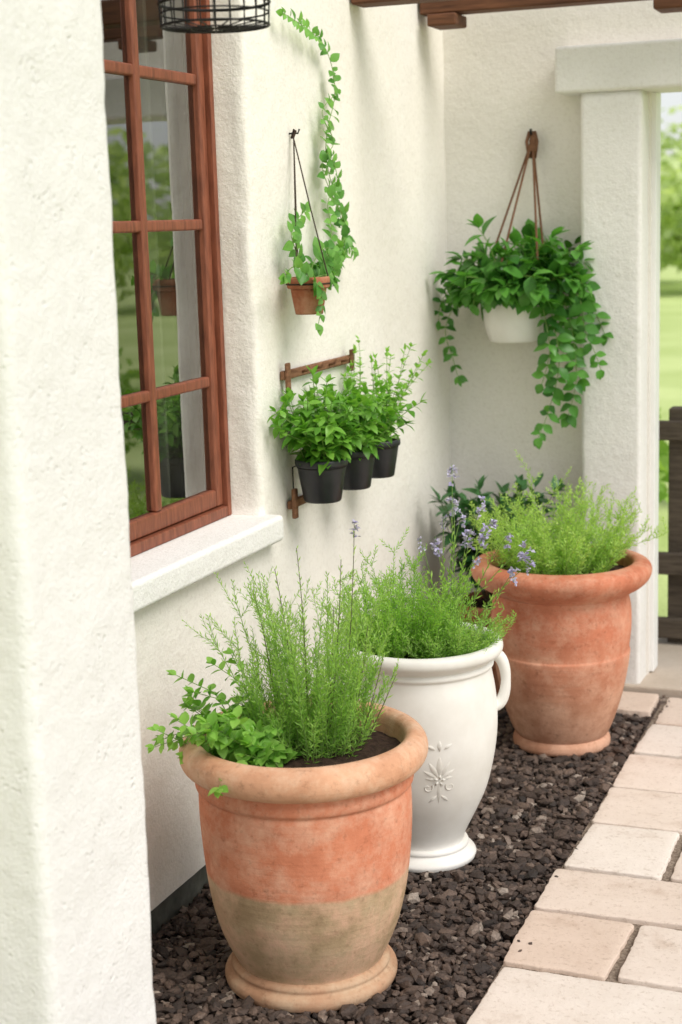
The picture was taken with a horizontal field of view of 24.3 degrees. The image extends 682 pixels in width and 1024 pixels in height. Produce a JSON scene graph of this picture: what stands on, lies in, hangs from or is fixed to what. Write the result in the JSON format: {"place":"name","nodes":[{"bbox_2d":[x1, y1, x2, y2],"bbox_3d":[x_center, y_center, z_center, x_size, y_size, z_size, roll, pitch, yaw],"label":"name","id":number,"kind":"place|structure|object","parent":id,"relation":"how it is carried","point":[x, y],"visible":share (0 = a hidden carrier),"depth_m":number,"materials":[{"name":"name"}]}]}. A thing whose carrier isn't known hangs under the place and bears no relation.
{"place":"outdoors","nodes":[
{"label":"outdoors","id":0,"kind":"place"},
{"bbox_2d":[467,691,681,1023],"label":"stone path","id":1,"kind":"structure","parent":0,"point":[606,889],"depth_m":3.39,"materials":[{"name":"beige stone"}]},
{"bbox_2d":[623,638,681,698],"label":"threshold paving","id":2,"kind":"structure","parent":0,"point":[664,677],"depth_m":5.08,"materials":[{"name":"stone"}]},
{"bbox_2d":[658,265,681,616],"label":"ground","id":3,"kind":"structure","parent":0,"point":[670,375],"depth_m":16.52,"materials":[{"name":"green plant"}]},
{"bbox_2d":[0,0,155,1023],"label":"pillar","id":4,"kind":"structure","parent":3,"relation":"on","point":[75,933],"depth_m":2.26,"materials":[{"name":"paint"}]},
{"bbox_2d":[100,0,681,935],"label":"house","id":5,"kind":"structure","parent":3,"relation":"on","point":[430,130],"depth_m":4.40,"materials":[{"name":"paint"}]},
{"bbox_2d":[103,0,231,557],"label":"window","id":6,"kind":"structure","parent":5,"relation":"in","point":[160,525],"depth_m":3.61,"materials":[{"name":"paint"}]},
{"bbox_2d":[276,7,358,335],"bbox_3d":[-0.067,-0.829,3.881,0.122,0.773,0.595,0,11,10],"label":"hanging pot","id":7,"kind":"object","parent":5,"relation":"hanging from","point":[308,285],"visible":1,"depth_m":3.87,"materials":[{"name":"ceramic"}]},
{"bbox_2d":[280,349,400,518],"bbox_3d":[0.013,-0.213,4.092,0.149,0.387,0.531,2,11,21],"label":"wall rack","id":8,"kind":"object","parent":5,"relation":"attached to","point":[287,375],"depth_m":3.95,"materials":[{"name":"brown wood"}]},
{"bbox_2d":[267,365,376,503],"bbox_3d":[-0.044,-0.192,3.882,0.251,0.340,0.357,10,16,49],"label":"potted basil","id":9,"kind":"object","parent":8,"relation":"on","point":[325,441],"visible":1,"depth_m":3.85,"materials":[{"name":"green plant"}]},
{"bbox_2d":[299,371,426,489],"bbox_3d":[0.072,-0.208,4.062,0.305,0.305,0.341,2,11,21],"label":"potted basil","id":10,"kind":"object","parent":8,"relation":"on","point":[359,471],"visible":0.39,"depth_m":4.06,"materials":[{"name":"green plant"}]},
{"bbox_2d":[340,335,431,477],"bbox_3d":[0.117,-0.286,4.260,0.218,0.384,0.248,2,11,21],"label":"potted basil","id":11,"kind":"object","parent":8,"relation":"on","point":[384,465],"visible":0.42,"depth_m":4.25,"materials":[{"name":"green plant"}]},
{"bbox_2d":[351,0,681,29],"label":"pergola","id":12,"kind":"object","parent":5,"relation":"attached to","point":[443,14],"visible":1,"depth_m":4.65,"materials":[{"name":"brown wood"}]},
{"bbox_2d":[157,0,270,33],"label":"lantern","id":13,"kind":"object","parent":12,"relation":"hanging from","point":[205,28],"visible":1,"depth_m":2.59,"materials":[{"name":"black metal"}]},
{"bbox_2d":[430,129,613,449],"bbox_3d":[0.540,-0.680,4.854,0.575,0.971,0.396,2,11,21],"label":"hanging planter","id":14,"kind":"object","parent":5,"relation":"hanging from","point":[518,294],"visible":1,"depth_m":4.82,"materials":[{"name":"white ceramic"}]},
{"bbox_2d":[151,695,669,1023],"bbox_3d":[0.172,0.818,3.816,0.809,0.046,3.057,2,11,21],"label":"gravel","id":15,"kind":"structure","parent":3,"relation":"on","point":[529,859],"depth_m":3.47,"materials":[{"name":"black gravel"}]},
{"bbox_2d":[145,519,427,1012],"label":"potted herbs","id":16,"kind":"object","parent":15,"relation":"on","point":[305,806],"visible":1,"depth_m":3.03,"materials":[{"name":"ceramic"}]},
{"bbox_2d":[308,465,535,872],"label":"potted herbs","id":17,"kind":"object","parent":15,"relation":"on","point":[444,696],"visible":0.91,"depth_m":3.62,"materials":[{"name":"white ceramic"}]},
{"bbox_2d":[427,472,566,695],"bbox_3d":[0.482,0.229,4.963,0.445,0.725,0.398,-10,13,-39],"label":"potted shrub","id":18,"kind":"object","parent":15,"relation":"on","point":[464,501],"visible":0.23,"depth_m":4.88,"materials":[{"name":"green plant"}]},
{"bbox_2d":[466,450,667,756],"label":"potted herbs","id":19,"kind":"object","parent":15,"relation":"on","point":[566,642],"visible":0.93,"depth_m":4.37,"materials":[{"name":"orange ceramic"}]},
{"bbox_2d":[475,697,681,1009],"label":"paving grout","id":20,"kind":"object","parent":3,"relation":"on","point":[625,951],"visible":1,"depth_m":3.60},
{"bbox_2d":[659,408,668,502],"bbox_3d":[1.124,-0.334,7.753,1.112,0.889,1.066,2,11,21],"label":"garden shrub","id":21,"kind":"object","parent":3,"relation":"on","point":[663,464],"visible":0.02,"depth_m":7.61,"materials":[{"name":"green plant"}]},
{"bbox_2d":[658,406,681,642],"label":"railing","id":22,"kind":"object","parent":3,"relation":"on","point":[670,566],"visible":0.05,"depth_m":5.43,"materials":[{"name":"brown wood"}]},
{"bbox_2d":[660,149,681,273],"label":"garden tree","id":23,"kind":"object","parent":3,"relation":"on","point":[671,206],"visible":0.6,"depth_m":28.91,"materials":[{"name":"green plant"}]},
{"bbox_2d":[660,106,681,270],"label":"garden tree","id":24,"kind":"object","parent":3,"relation":"on","point":[667,144],"visible":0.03,"depth_m":33.08,"materials":[{"name":"green plant"}]},
{"bbox_2d":[661,92,681,169],"label":"sky","id":25,"kind":"structure","parent":0,"point":[673,99],"materials":[{"name":"white"}]}
]}

